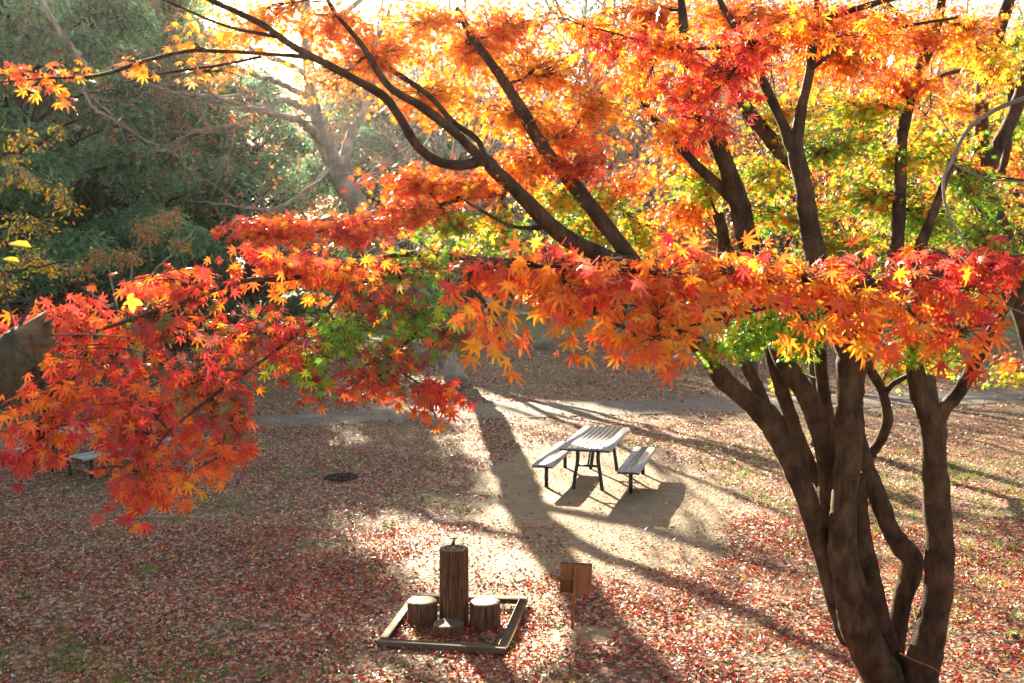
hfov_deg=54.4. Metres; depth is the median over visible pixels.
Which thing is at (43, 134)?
evergreen tree
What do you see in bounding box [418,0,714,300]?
tree
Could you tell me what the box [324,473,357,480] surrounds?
drain cover
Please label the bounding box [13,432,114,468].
backless bench
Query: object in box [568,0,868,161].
brown leaved tree
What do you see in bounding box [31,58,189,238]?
evergreen tree
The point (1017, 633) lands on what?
weed
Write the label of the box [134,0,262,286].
evergreen tree
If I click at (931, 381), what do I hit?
maple tree
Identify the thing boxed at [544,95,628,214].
evergreen tree
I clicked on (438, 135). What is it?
bare tree
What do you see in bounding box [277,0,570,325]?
bare tree
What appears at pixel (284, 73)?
brown leaved tree
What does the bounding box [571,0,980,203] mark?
brown leaved tree
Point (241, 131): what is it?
bare tree
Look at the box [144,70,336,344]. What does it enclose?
evergreen tree
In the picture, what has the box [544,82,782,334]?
bare tree
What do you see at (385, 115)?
evergreen tree
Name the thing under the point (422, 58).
brown leaved tree
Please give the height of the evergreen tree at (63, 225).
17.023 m
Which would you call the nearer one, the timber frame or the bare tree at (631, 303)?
the timber frame
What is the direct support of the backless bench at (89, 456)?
on the ground at (540, 510)
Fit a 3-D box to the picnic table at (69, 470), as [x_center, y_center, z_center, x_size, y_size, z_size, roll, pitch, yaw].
[-7.350,1.861,17.606,0.812,0.734,2.100,2,5,27]
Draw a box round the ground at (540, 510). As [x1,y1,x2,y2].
[0,260,1023,682]
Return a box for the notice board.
[559,562,592,628]
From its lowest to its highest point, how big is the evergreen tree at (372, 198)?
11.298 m
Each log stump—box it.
[407,596,437,627]
[433,618,463,638]
[470,597,499,629]
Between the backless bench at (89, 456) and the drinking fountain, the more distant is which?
the backless bench at (89, 456)
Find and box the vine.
[900,653,945,682]
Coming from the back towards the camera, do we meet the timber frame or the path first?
the path
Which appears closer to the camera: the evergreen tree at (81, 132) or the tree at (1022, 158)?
the tree at (1022, 158)
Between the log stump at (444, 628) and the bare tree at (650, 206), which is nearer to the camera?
the log stump at (444, 628)
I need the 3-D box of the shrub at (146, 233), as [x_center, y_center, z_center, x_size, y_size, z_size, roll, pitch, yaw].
[-7.006,-0.157,18.405,2.669,4.765,0.934,0,5,0]
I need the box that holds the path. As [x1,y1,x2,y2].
[0,389,1023,447]
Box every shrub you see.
[0,124,88,303]
[62,203,195,431]
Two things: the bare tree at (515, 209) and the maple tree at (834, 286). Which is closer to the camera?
the maple tree at (834, 286)
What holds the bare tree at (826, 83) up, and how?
on the ground at (540, 510)
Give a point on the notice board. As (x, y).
(575, 578)
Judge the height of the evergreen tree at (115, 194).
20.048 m
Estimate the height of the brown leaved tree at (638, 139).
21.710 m
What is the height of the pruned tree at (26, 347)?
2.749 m
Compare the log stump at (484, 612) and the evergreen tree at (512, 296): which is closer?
the log stump at (484, 612)
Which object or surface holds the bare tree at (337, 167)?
on the ground at (540, 510)
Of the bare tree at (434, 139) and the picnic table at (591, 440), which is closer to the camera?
the picnic table at (591, 440)
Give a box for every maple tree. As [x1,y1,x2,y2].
[0,0,1023,682]
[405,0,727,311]
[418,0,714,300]
[436,0,1023,390]
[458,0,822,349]
[519,0,1016,446]
[616,54,969,375]
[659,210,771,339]
[741,1,1023,401]
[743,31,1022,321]
[816,0,1023,394]
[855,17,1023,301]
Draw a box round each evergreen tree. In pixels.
[0,0,212,396]
[0,1,153,309]
[0,14,45,242]
[6,0,261,355]
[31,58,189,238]
[41,0,260,341]
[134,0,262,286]
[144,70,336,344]
[283,71,454,298]
[313,125,462,329]
[332,35,436,249]
[421,111,554,312]
[477,145,584,303]
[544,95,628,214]
[574,172,687,315]
[635,116,747,296]
[735,115,950,309]
[884,41,1017,299]
[947,28,1023,316]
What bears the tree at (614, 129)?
on the ground at (540, 510)
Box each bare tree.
[0,0,512,385]
[77,44,286,206]
[195,0,451,305]
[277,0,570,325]
[287,0,655,358]
[364,69,572,253]
[410,30,616,316]
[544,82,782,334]
[602,35,826,318]
[700,0,980,276]
[700,0,1023,317]
[914,85,1023,313]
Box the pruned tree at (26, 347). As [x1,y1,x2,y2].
[0,240,182,395]
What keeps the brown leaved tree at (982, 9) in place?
on the ground at (540, 510)
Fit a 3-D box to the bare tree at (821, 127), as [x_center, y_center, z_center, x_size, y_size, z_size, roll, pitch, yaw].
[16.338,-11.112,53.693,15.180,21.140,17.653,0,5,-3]
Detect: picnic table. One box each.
[28,421,157,475]
[559,426,629,490]
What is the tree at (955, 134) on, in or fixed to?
on the ground at (540, 510)
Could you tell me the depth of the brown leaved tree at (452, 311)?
66.85 m
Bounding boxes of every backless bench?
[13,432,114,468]
[68,437,174,478]
[532,441,570,487]
[617,446,654,493]
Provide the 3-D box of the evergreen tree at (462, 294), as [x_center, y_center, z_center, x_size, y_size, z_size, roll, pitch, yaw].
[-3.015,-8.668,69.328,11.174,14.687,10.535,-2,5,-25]
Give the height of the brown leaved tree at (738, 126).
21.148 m
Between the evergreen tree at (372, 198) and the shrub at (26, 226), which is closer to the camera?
the shrub at (26, 226)
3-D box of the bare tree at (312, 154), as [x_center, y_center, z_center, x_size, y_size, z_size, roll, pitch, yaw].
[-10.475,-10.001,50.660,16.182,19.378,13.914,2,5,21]
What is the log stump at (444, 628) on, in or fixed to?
on the ground at (540, 510)
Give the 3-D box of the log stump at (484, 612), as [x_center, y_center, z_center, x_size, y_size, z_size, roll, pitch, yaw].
[-0.266,2.720,9.970,0.309,0.239,0.303,3,6,34]
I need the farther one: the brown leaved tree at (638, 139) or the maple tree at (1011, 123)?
the brown leaved tree at (638, 139)
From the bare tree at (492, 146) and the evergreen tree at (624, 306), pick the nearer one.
the bare tree at (492, 146)
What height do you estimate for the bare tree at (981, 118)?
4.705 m
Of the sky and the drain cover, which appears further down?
the drain cover
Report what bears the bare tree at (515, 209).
on the ground at (540, 510)
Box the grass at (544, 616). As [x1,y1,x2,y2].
[0,342,1023,682]
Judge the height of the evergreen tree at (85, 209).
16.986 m
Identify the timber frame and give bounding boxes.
[377,592,527,654]
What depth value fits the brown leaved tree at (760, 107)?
75.67 m
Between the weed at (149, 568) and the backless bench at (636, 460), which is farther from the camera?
the backless bench at (636, 460)
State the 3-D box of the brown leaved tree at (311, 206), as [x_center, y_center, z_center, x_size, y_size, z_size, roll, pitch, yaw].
[-13.068,-8.627,58.261,12.653,15.507,12.054,-4,6,-43]
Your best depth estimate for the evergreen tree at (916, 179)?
88.40 m
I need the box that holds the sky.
[33,0,1023,251]
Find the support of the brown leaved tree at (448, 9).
on the ground at (540, 510)
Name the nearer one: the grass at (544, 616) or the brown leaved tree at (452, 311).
the grass at (544, 616)
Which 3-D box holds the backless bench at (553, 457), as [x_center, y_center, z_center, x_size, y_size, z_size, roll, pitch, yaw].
[0.743,2.079,16.747,0.344,0.430,2.050,1,5,15]
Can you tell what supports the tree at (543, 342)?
on the ground at (540, 510)
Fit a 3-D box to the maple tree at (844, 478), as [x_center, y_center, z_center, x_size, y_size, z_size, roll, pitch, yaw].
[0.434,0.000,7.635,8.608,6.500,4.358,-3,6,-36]
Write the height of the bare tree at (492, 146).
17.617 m
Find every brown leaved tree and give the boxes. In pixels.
[200,56,372,313]
[222,0,568,221]
[225,44,341,293]
[284,0,593,232]
[417,121,601,314]
[537,26,763,309]
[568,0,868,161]
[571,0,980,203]
[572,36,853,307]
[668,42,859,220]
[832,0,1023,193]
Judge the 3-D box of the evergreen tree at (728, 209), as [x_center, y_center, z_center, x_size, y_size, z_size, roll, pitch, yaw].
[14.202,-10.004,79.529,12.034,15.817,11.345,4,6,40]
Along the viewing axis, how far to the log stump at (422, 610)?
9.91 m
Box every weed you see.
[136,566,155,572]
[256,669,265,675]
[1006,629,1023,635]
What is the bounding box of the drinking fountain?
[439,537,468,625]
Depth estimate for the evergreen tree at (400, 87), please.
87.11 m
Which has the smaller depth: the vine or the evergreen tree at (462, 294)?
the vine
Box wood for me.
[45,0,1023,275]
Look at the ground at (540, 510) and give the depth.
13.39 m
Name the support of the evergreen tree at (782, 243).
on the ground at (540, 510)
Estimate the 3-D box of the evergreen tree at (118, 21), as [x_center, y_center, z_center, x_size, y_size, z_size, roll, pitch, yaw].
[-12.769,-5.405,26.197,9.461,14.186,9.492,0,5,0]
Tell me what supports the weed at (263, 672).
on the ground at (540, 510)
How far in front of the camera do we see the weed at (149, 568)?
11.56 m
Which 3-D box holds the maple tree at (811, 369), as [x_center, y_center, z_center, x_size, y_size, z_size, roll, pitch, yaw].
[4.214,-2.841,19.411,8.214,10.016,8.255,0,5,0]
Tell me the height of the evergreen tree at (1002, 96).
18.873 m

